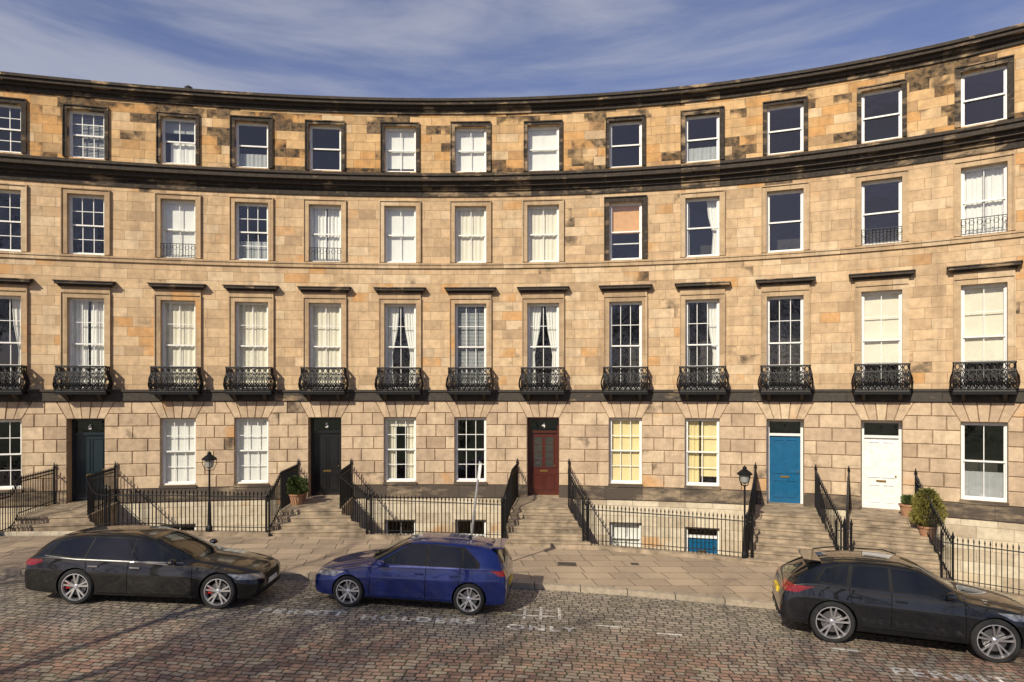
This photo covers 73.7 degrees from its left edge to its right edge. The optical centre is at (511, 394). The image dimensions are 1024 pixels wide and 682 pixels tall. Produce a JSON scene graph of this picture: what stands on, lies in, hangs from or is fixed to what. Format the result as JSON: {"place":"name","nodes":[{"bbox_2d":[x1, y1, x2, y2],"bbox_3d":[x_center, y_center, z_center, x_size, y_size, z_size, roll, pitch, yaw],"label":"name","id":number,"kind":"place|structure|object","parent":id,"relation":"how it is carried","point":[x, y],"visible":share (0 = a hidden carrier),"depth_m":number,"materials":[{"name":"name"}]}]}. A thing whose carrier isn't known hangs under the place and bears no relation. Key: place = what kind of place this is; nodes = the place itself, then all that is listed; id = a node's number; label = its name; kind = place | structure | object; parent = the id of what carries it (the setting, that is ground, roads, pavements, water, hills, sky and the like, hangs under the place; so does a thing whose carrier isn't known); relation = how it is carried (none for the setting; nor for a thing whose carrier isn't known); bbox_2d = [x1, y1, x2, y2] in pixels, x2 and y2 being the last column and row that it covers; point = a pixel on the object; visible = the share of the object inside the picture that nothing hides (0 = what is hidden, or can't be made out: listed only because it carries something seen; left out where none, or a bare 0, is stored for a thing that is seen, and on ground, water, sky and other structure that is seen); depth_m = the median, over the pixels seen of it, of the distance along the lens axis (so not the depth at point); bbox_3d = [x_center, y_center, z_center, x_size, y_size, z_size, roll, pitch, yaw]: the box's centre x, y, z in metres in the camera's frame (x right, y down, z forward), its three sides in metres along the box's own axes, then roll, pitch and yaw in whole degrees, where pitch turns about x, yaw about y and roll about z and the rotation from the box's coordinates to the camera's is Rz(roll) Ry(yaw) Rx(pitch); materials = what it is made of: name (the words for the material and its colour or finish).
{"place":"outdoors","nodes":[
{"label":"outdoors","id":0,"kind":"place"},
{"bbox_2d":[0,531,74,535],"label":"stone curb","id":1,"kind":"object","parent":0,"point":[39,533],"visible":0.1,"depth_m":19.68,"materials":[{"name":"beige stone"}]},
{"bbox_2d":[9,502,117,531],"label":"stone steps","id":2,"kind":"structure","parent":1,"relation":"on","point":[63,517],"depth_m":20.60,"materials":[{"name":"beige stone"}]},
{"bbox_2d":[0,462,55,531],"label":"iron railing","id":3,"kind":"object","parent":2,"relation":"on","point":[17,486],"visible":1,"depth_m":20.96,"materials":[{"name":"black metal"}]},
{"bbox_2d":[268,497,369,537],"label":"stone steps","id":4,"kind":"structure","parent":1,"relation":"on","point":[318,517],"depth_m":21.36,"materials":[{"name":"beige stone"}]},
{"bbox_2d":[265,460,298,531],"bbox_3d":[-7.449,3.272,22.403,0.195,2.053,3.594,0,0,-2],"label":"iron railing","id":5,"kind":"object","parent":4,"relation":"on","point":[284,476],"visible":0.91,"depth_m":21.64,"materials":[{"name":"black metal"}]},
{"bbox_2d":[286,475,309,504],"bbox_3d":[-7.179,3.160,22.711,0.911,0.990,0.920,0,0,0],"label":"potted shrub","id":6,"kind":"object","parent":4,"relation":"on","point":[300,483],"visible":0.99,"depth_m":22.55,"materials":[{"name":"green plant"}]},
{"bbox_2d":[339,459,372,533],"bbox_3d":[-5.359,3.272,22.481,0.823,2.053,3.774,0,0,-23],"label":"iron railing","id":7,"kind":"object","parent":4,"relation":"on","point":[346,483],"visible":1,"depth_m":21.61,"materials":[{"name":"black metal"}]},
{"bbox_2d":[0,44,1023,593],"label":"front wall","id":8,"kind":"structure","parent":1,"relation":"on","point":[832,114],"depth_m":23.51,"materials":[{"name":"stone"}]},
{"bbox_2d":[0,296,20,388],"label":"sash window","id":9,"kind":"structure","parent":8,"relation":"attached to","point":[10,330],"depth_m":23.96,"materials":[{"name":"glass"}]},
{"bbox_2d":[0,420,20,489],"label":"sash window","id":10,"kind":"structure","parent":8,"relation":"attached to","point":[10,452],"depth_m":24.00,"materials":[{"name":"white paint"}]},
{"bbox_2d":[0,190,20,251],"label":"sash window","id":11,"kind":"structure","parent":8,"relation":"attached to","point":[10,220],"depth_m":24.00,"materials":[{"name":"glass"}]},
{"bbox_2d":[0,104,20,152],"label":"sash window","id":12,"kind":"structure","parent":8,"relation":"attached to","point":[10,128],"depth_m":23.96,"materials":[{"name":"white paint"}]},
{"bbox_2d":[0,365,29,399],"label":"balcony","id":13,"kind":"structure","parent":8,"relation":"attached to","point":[14,392],"depth_m":22.12,"materials":[{"name":"black metal"}]},
{"bbox_2d":[52,365,112,399],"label":"balcony","id":14,"kind":"structure","parent":8,"relation":"attached to","point":[56,383],"depth_m":22.59,"materials":[{"name":"black metal"}]},
{"bbox_2d":[67,419,104,503],"bbox_3d":[-14.488,2.250,23.487,1.130,2.860,0.950,0,0,-13],"label":"front door","id":15,"kind":"structure","parent":8,"relation":"attached to","point":[88,451],"depth_m":23.47,"materials":[{"name":"blue paint"}]},
{"bbox_2d":[69,298,103,388],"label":"sash window","id":16,"kind":"structure","parent":8,"relation":"attached to","point":[86,332],"depth_m":23.35,"materials":[{"name":"white paint"}]},
{"bbox_2d":[69,194,103,254],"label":"sash window","id":17,"kind":"structure","parent":8,"relation":"attached to","point":[86,224],"depth_m":24.57,"materials":[{"name":"white paint"}]},
{"bbox_2d":[69,110,103,158],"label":"sash window","id":18,"kind":"structure","parent":8,"relation":"attached to","point":[86,134],"depth_m":23.37,"materials":[{"name":"white paint"}]},
{"bbox_2d":[148,366,203,399],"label":"balcony","id":19,"kind":"structure","parent":8,"relation":"attached to","point":[152,384],"depth_m":23.16,"materials":[{"name":"black metal"}]},
{"bbox_2d":[162,301,194,388],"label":"sash window","id":20,"kind":"structure","parent":8,"relation":"attached to","point":[178,333],"depth_m":23.93,"materials":[{"name":"white paint"}]},
{"bbox_2d":[162,118,194,164],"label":"sash window","id":21,"kind":"structure","parent":8,"relation":"attached to","point":[178,141],"depth_m":23.98,"materials":[{"name":"white paint"}]},
{"bbox_2d":[162,418,195,484],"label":"sash window","id":22,"kind":"structure","parent":8,"relation":"attached to","point":[178,451],"depth_m":23.91,"materials":[{"name":"white paint"}]},
{"bbox_2d":[162,200,195,258],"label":"sash window","id":23,"kind":"structure","parent":8,"relation":"attached to","point":[178,221],"depth_m":23.91,"materials":[{"name":"white paint"}]},
{"bbox_2d":[223,367,275,399],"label":"balcony","id":24,"kind":"structure","parent":8,"relation":"attached to","point":[253,385],"depth_m":23.55,"materials":[{"name":"black metal"}]},
{"bbox_2d":[236,302,267,388],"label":"sash window","id":25,"kind":"structure","parent":8,"relation":"attached to","point":[251,334],"depth_m":24.32,"materials":[{"name":"white fabric"}]},
{"bbox_2d":[236,418,267,483],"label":"sash window","id":26,"kind":"structure","parent":8,"relation":"attached to","point":[251,450],"depth_m":24.31,"materials":[{"name":"white paint"}]},
{"bbox_2d":[236,203,267,260],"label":"sash window","id":27,"kind":"structure","parent":8,"relation":"attached to","point":[251,231],"depth_m":24.43,"materials":[{"name":"white paint"}]},
{"bbox_2d":[236,122,267,167],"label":"sash window","id":28,"kind":"structure","parent":8,"relation":"attached to","point":[251,145],"depth_m":24.78,"materials":[{"name":"blue glass"}]},
{"bbox_2d":[298,367,348,399],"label":"balcony","id":29,"kind":"structure","parent":8,"relation":"attached to","point":[327,385],"depth_m":23.82,"materials":[{"name":"black metal"}]},
{"bbox_2d":[309,418,340,497],"bbox_3d":[-6.699,2.250,24.756,1.130,2.860,0.950,0,0,-5],"label":"front door","id":30,"kind":"structure","parent":8,"relation":"attached to","point":[325,459],"depth_m":24.76,"materials":[{"name":"black paint"}]},
{"bbox_2d":[310,303,340,388],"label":"sash window","id":31,"kind":"structure","parent":8,"relation":"attached to","point":[325,335],"depth_m":24.62,"materials":[{"name":"white fabric"}]},
{"bbox_2d":[310,205,340,261],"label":"sash window","id":32,"kind":"structure","parent":8,"relation":"attached to","point":[325,227],"depth_m":24.64,"materials":[{"name":"white paint"}]},
{"bbox_2d":[310,126,340,170],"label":"sash window","id":33,"kind":"structure","parent":8,"relation":"attached to","point":[325,147],"depth_m":26.00,"materials":[{"name":"blue glass"}]},
{"bbox_2d":[374,367,423,399],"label":"balcony","id":34,"kind":"structure","parent":8,"relation":"attached to","point":[403,385],"depth_m":23.99,"materials":[{"name":"black metal"}]},
{"bbox_2d":[385,304,415,388],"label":"sash window","id":35,"kind":"structure","parent":8,"relation":"attached to","point":[400,335],"depth_m":24.83,"materials":[{"name":"white fabric"}]},
{"bbox_2d":[385,418,415,481],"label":"sash window","id":36,"kind":"structure","parent":8,"relation":"attached to","point":[400,449],"depth_m":24.82,"materials":[{"name":"white paint"}]},
{"bbox_2d":[385,207,415,262],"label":"sash window","id":37,"kind":"structure","parent":8,"relation":"attached to","point":[400,234],"depth_m":24.79,"materials":[{"name":"white paint"}]},
{"bbox_2d":[385,128,415,171],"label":"sash window","id":38,"kind":"structure","parent":8,"relation":"attached to","point":[400,149],"depth_m":24.78,"materials":[{"name":"white paint"}]},
{"bbox_2d":[386,520,414,534],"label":"basement window","id":39,"kind":"structure","parent":8,"relation":"attached to","point":[407,526],"depth_m":26.25,"materials":[{"name":"black glass"}]},
{"bbox_2d":[446,367,493,399],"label":"balcony","id":40,"kind":"structure","parent":8,"relation":"attached to","point":[453,385],"depth_m":24.00,"materials":[{"name":"black metal"}]},
{"bbox_2d":[455,304,485,387],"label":"sash window","id":41,"kind":"structure","parent":8,"relation":"attached to","point":[470,335],"depth_m":24.83,"materials":[{"name":"white fabric"}]},
{"bbox_2d":[455,418,485,481],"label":"sash window","id":42,"kind":"structure","parent":8,"relation":"attached to","point":[470,443],"depth_m":26.23,"materials":[{"name":"black glass"}]},
{"bbox_2d":[455,207,485,262],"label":"sash window","id":43,"kind":"structure","parent":8,"relation":"attached to","point":[470,234],"depth_m":24.81,"materials":[{"name":"white paint"}]},
{"bbox_2d":[455,128,485,171],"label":"sash window","id":44,"kind":"structure","parent":8,"relation":"attached to","point":[470,149],"depth_m":24.80,"materials":[{"name":"white paint"}]},
{"bbox_2d":[455,519,485,536],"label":"basement window","id":45,"kind":"structure","parent":8,"relation":"attached to","point":[478,526],"depth_m":26.27,"materials":[{"name":"black glass"}]},
{"bbox_2d":[0,54,1022,388],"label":"window architraves","id":46,"kind":"structure","parent":8,"relation":"on","point":[996,272],"depth_m":23.49,"materials":[{"name":"stone"}]},
{"bbox_2d":[0,401,1023,506],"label":"rusticated stonework","id":47,"kind":"object","parent":8,"relation":"attached to","point":[44,441],"visible":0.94,"depth_m":23.50,"materials":[{"name":"stone"}]},
{"bbox_2d":[0,23,1023,196],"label":"cornices","id":48,"kind":"object","parent":8,"relation":"attached to","point":[976,140],"visible":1,"depth_m":23.29,"materials":[{"name":"stone"}]},
{"bbox_2d":[0,230,1023,401],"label":"band courses","id":49,"kind":"object","parent":8,"relation":"attached to","point":[931,395],"visible":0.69,"depth_m":23.45,"materials":[{"name":"stone"}]},
{"bbox_2d":[0,482,1023,522],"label":"plinth and sills","id":50,"kind":"structure","parent":8,"relation":"attached to","point":[987,510],"depth_m":23.61,"materials":[{"name":"stone"}]},
{"bbox_2d":[518,367,566,399],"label":"balcony","id":51,"kind":"structure","parent":8,"relation":"attached to","point":[542,385],"depth_m":23.84,"materials":[{"name":"black metal"}]},
{"bbox_2d":[527,418,558,497],"bbox_3d":[1.151,2.250,24.779,1.130,2.860,0.950,0,0,5],"label":"front door","id":52,"kind":"structure","parent":8,"relation":"attached to","point":[543,461],"depth_m":24.78,"materials":[{"name":"brown paint"}]},
{"bbox_2d":[528,303,558,388],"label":"sash window","id":53,"kind":"structure","parent":8,"relation":"attached to","point":[543,335],"depth_m":24.70,"materials":[{"name":"white paint"}]},
{"bbox_2d":[528,206,558,261],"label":"sash window","id":54,"kind":"structure","parent":8,"relation":"attached to","point":[543,233],"depth_m":24.64,"materials":[{"name":"white paint"}]},
{"bbox_2d":[528,126,558,170],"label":"sash window","id":55,"kind":"structure","parent":8,"relation":"attached to","point":[543,148],"depth_m":24.64,"materials":[{"name":"white paint"}]},
{"bbox_2d":[600,367,649,399],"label":"balcony","id":56,"kind":"structure","parent":8,"relation":"attached to","point":[614,377],"depth_m":23.45,"materials":[{"name":"black metal"}]},
{"bbox_2d":[609,522,640,546],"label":"basement window","id":57,"kind":"structure","parent":8,"relation":"attached to","point":[623,533],"depth_m":24.25,"materials":[{"name":"white paint"}]},
{"bbox_2d":[609,302,641,388],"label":"sash window","id":58,"kind":"structure","parent":8,"relation":"attached to","point":[625,334],"depth_m":25.63,"materials":[{"name":"black glass"}]},
{"bbox_2d":[609,418,641,483],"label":"sash window","id":59,"kind":"structure","parent":8,"relation":"attached to","point":[625,450],"depth_m":24.21,"materials":[{"name":"white paint"}]},
{"bbox_2d":[609,202,641,259],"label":"sash window","id":60,"kind":"structure","parent":8,"relation":"attached to","point":[625,231],"depth_m":24.26,"materials":[{"name":"glass"}]},
{"bbox_2d":[609,121,641,167],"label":"sash window","id":61,"kind":"structure","parent":8,"relation":"attached to","point":[625,144],"depth_m":25.59,"materials":[{"name":"blue glass"}]},
{"bbox_2d":[685,299,718,388],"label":"sash window","id":62,"kind":"structure","parent":8,"relation":"attached to","point":[701,332],"depth_m":24.98,"materials":[{"name":"glass"}]},
{"bbox_2d":[685,419,718,485],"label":"sash window","id":63,"kind":"structure","parent":8,"relation":"attached to","point":[701,452],"depth_m":23.68,"materials":[{"name":"white paint"}]},
{"bbox_2d":[685,197,718,256],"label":"sash window","id":64,"kind":"structure","parent":8,"relation":"attached to","point":[701,226],"depth_m":24.65,"materials":[{"name":"glass"}]},
{"bbox_2d":[685,114,718,162],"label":"sash window","id":65,"kind":"structure","parent":8,"relation":"attached to","point":[701,138],"depth_m":23.88,"materials":[{"name":"white paint"}]},
{"bbox_2d":[685,527,718,553],"bbox_3d":[6.581,5.445,23.614,1.130,1.790,0.950,0,0,15],"label":"basement door","id":66,"kind":"structure","parent":8,"relation":"in","point":[702,538],"depth_m":23.65,"materials":[{"name":"blue wood"}]},
{"bbox_2d":[676,366,728,399],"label":"balcony","id":67,"kind":"structure","parent":8,"relation":"attached to","point":[702,385],"depth_m":22.90,"materials":[{"name":"black metal"}]},
{"bbox_2d":[767,296,802,388],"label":"sash window","id":68,"kind":"structure","parent":8,"relation":"attached to","point":[784,330],"depth_m":24.12,"materials":[{"name":"black glass"}]},
{"bbox_2d":[767,190,802,252],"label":"sash window","id":69,"kind":"structure","parent":8,"relation":"attached to","point":[784,221],"depth_m":24.11,"materials":[{"name":"glass"}]},
{"bbox_2d":[767,103,802,154],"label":"sash window","id":70,"kind":"structure","parent":8,"relation":"attached to","point":[784,129],"depth_m":24.05,"materials":[{"name":"glass"}]},
{"bbox_2d":[767,419,803,505],"bbox_3d":[9.185,2.250,22.987,1.130,2.860,0.950,0,0,21],"label":"front door","id":71,"kind":"structure","parent":8,"relation":"attached to","point":[785,467],"depth_m":23.00,"materials":[{"name":"blue paint"}]},
{"bbox_2d":[758,365,813,399],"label":"balcony","id":72,"kind":"structure","parent":8,"relation":"attached to","point":[785,390],"depth_m":22.11,"materials":[{"name":"black metal"}]},
{"bbox_2d":[861,421,901,512],"bbox_3d":[11.804,2.250,21.827,1.130,2.860,0.950,0,0,27],"label":"front door","id":73,"kind":"structure","parent":8,"relation":"attached to","point":[881,471],"depth_m":21.85,"materials":[{"name":"white paint"}]},
{"bbox_2d":[861,290,901,387],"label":"sash window","id":74,"kind":"structure","parent":8,"relation":"attached to","point":[881,326],"depth_m":21.72,"materials":[{"name":"white paint"}]},
{"bbox_2d":[861,178,901,245],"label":"sash window","id":75,"kind":"structure","parent":8,"relation":"attached to","point":[881,203],"depth_m":22.86,"materials":[{"name":"glass"}]},
{"bbox_2d":[861,87,901,142],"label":"sash window","id":76,"kind":"structure","parent":8,"relation":"attached to","point":[881,114],"depth_m":22.80,"materials":[{"name":"blue glass"}]},
{"bbox_2d":[851,363,913,400],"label":"balcony","id":77,"kind":"structure","parent":8,"relation":"attached to","point":[894,384],"depth_m":20.98,"materials":[{"name":"black metal"}]},
{"bbox_2d":[961,283,1007,387],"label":"sash window","id":78,"kind":"structure","parent":8,"relation":"attached to","point":[984,322],"depth_m":20.36,"materials":[{"name":"white paint"}]},
{"bbox_2d":[961,422,1007,501],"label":"sash window","id":79,"kind":"structure","parent":8,"relation":"attached to","point":[984,461],"depth_m":20.60,"materials":[{"name":"white paint"}]},
{"bbox_2d":[961,163,1007,235],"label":"sash window","id":80,"kind":"structure","parent":8,"relation":"attached to","point":[984,191],"depth_m":20.35,"materials":[{"name":"white paint"}]},
{"bbox_2d":[961,65,1007,126],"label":"sash window","id":81,"kind":"structure","parent":8,"relation":"attached to","point":[984,96],"depth_m":21.31,"materials":[{"name":"white paint"}]},
{"bbox_2d":[949,361,1020,400],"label":"balcony","id":82,"kind":"structure","parent":8,"relation":"attached to","point":[983,384],"depth_m":19.65,"materials":[{"name":"black metal"}]},
{"bbox_2d":[503,497,590,549],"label":"stone steps","id":83,"kind":"structure","parent":1,"relation":"on","point":[542,522],"depth_m":21.44,"materials":[{"name":"beige stone"}]},
{"bbox_2d":[500,458,517,537],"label":"iron railing","id":84,"kind":"object","parent":83,"relation":"on","point":[511,490],"visible":0.94,"depth_m":22.07,"materials":[{"name":"black metal"}]},
{"bbox_2d":[568,460,589,541],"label":"iron railing","id":85,"kind":"object","parent":83,"relation":"on","point":[576,489],"visible":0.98,"depth_m":21.43,"materials":[{"name":"black metal"}]},
{"bbox_2d":[745,504,839,566],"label":"stone steps","id":86,"kind":"structure","parent":1,"relation":"on","point":[782,534],"depth_m":20.16,"materials":[{"name":"beige stone"}]},
{"bbox_2d":[746,462,756,552],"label":"iron railing","id":87,"kind":"object","parent":86,"relation":"on","point":[752,504],"visible":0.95,"depth_m":20.48,"materials":[{"name":"black metal"}]},
{"bbox_2d":[814,464,845,549],"bbox_3d":[9.374,3.500,20.466,0.330,2.511,3.633,0,0,12],"label":"iron railing","id":88,"kind":"object","parent":86,"relation":"on","point":[818,483],"visible":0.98,"depth_m":19.93,"materials":[{"name":"black metal"}]},
{"bbox_2d":[847,509,954,580],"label":"stone steps","id":89,"kind":"structure","parent":1,"relation":"on","point":[897,533],"depth_m":19.46,"materials":[{"name":"beige stone"}]},
{"bbox_2d":[906,487,948,538],"bbox_3d":[11.723,3.332,19.225,1.042,1.436,1.015,0,0,0],"label":"golden conifer shrub","id":90,"kind":"object","parent":89,"relation":"on","point":[916,513],"visible":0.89,"depth_m":19.08,"materials":[{"name":"green plant"}]},
{"bbox_2d":[914,468,954,580],"bbox_3d":[11.746,3.580,19.276,0.328,2.670,3.651,0,0,17],"label":"iron railing","id":91,"kind":"object","parent":89,"relation":"on","point":[917,486],"visible":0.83,"depth_m":18.35,"materials":[{"name":"black metal"}]},
{"bbox_2d":[0,575,1023,681],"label":"cobbled road","id":92,"kind":"structure","parent":0,"point":[49,637],"depth_m":12.78,"materials":[{"name":"stone"}]},
{"bbox_2d":[24,522,280,608],"bbox_3d":[-7.750,3.668,15.049,4.965,1.441,2.211,2,0,0],"label":"parked estate car","id":93,"kind":"object","parent":92,"relation":"on","point":[75,567],"visible":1,"depth_m":14.22,"materials":[{"name":"black paint"}]},
{"bbox_2d":[0,567,777,609],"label":"kerb","id":94,"kind":"structure","parent":92,"relation":"on","point":[580,588],"depth_m":16.23,"materials":[{"name":"stone"}]},
{"bbox_2d":[315,532,512,614],"bbox_3d":[-2.144,3.852,15.399,4.304,1.500,2.151,2,0,5],"label":"parked hatchback car","id":95,"kind":"object","parent":92,"relation":"on","point":[466,574],"visible":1,"depth_m":14.59,"materials":[{"name":"blue paint"}]},
{"bbox_2d":[772,546,1023,662],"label":"parked suv car","id":96,"kind":"object","parent":92,"relation":"on","point":[835,596],"visible":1,"depth_m":13.40,"materials":[{"name":"black paint"}]},
{"bbox_2d":[890,667,1005,681],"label":"road marking","id":97,"kind":"object","parent":92,"relation":"on","point":[958,677],"visible":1,"depth_m":12.08,"materials":[{"name":"beige paint"}]},
{"bbox_2d":[0,536,1023,603],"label":"pavement","id":98,"kind":"structure","parent":0,"point":[619,570],"depth_m":18.41,"materials":[{"name":"beige stone"}]},
{"bbox_2d":[182,530,1023,601],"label":"railing coping","id":99,"kind":"object","parent":98,"relation":"on","point":[677,553],"visible":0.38,"depth_m":20.32,"materials":[{"name":"stone"}]},
{"bbox_2d":[87,461,116,526],"bbox_3d":[-12.899,3.134,21.441,0.695,1.778,3.719,0,0,-28],"label":"iron railing","id":100,"kind":"object","parent":99,"relation":"on","point":[99,492],"visible":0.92,"depth_m":20.83,"materials":[{"name":"black metal"}]},
{"bbox_2d":[104,483,270,531],"bbox_3d":[-9.627,3.368,20.363,4.697,1.583,0.124,0,0,-9],"label":"iron railing","id":101,"kind":"object","parent":99,"relation":"on","point":[197,496],"visible":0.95,"depth_m":20.40,"materials":[{"name":"black metal"}]},
{"bbox_2d":[201,451,216,531],"bbox_3d":[-9.062,2.909,20.445,0.440,2.460,0.429,0,0,0],"label":"street lamp","id":102,"kind":"object","parent":99,"relation":"on","point":[209,458],"visible":1,"depth_m":20.40,"materials":[{"name":"black metal"}]},
{"bbox_2d":[365,488,506,538],"bbox_3d":[-2.331,3.645,20.943,4.357,1.572,0.128,0,0,0],"label":"iron railing","id":103,"kind":"object","parent":99,"relation":"on","point":[437,502],"visible":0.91,"depth_m":20.96,"materials":[{"name":"black metal"}]},
{"bbox_2d":[582,498,753,557],"bbox_3d":[4.537,3.906,20.173,4.960,1.590,0.181,0,0,13],"label":"iron railing","id":104,"kind":"object","parent":99,"relation":"on","point":[696,517],"visible":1,"depth_m":20.21,"materials":[{"name":"black metal"}]},
{"bbox_2d":[737,466,752,558],"bbox_3d":[6.687,3.383,19.617,0.440,2.710,0.429,0,0,0],"label":"street lamp","id":105,"kind":"object","parent":99,"relation":"on","point":[744,473],"visible":1,"depth_m":19.57,"materials":[{"name":"black metal"}]},
{"bbox_2d":[940,528,1023,594],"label":"iron railing","id":106,"kind":"object","parent":99,"relation":"on","point":[957,543],"visible":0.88,"depth_m":17.17,"materials":[{"name":"black metal"}]},
{"bbox_2d":[0,0,1023,97],"label":"sky","id":107,"kind":"structure","parent":0,"point":[346,48],"materials":[{"name":"blue"}]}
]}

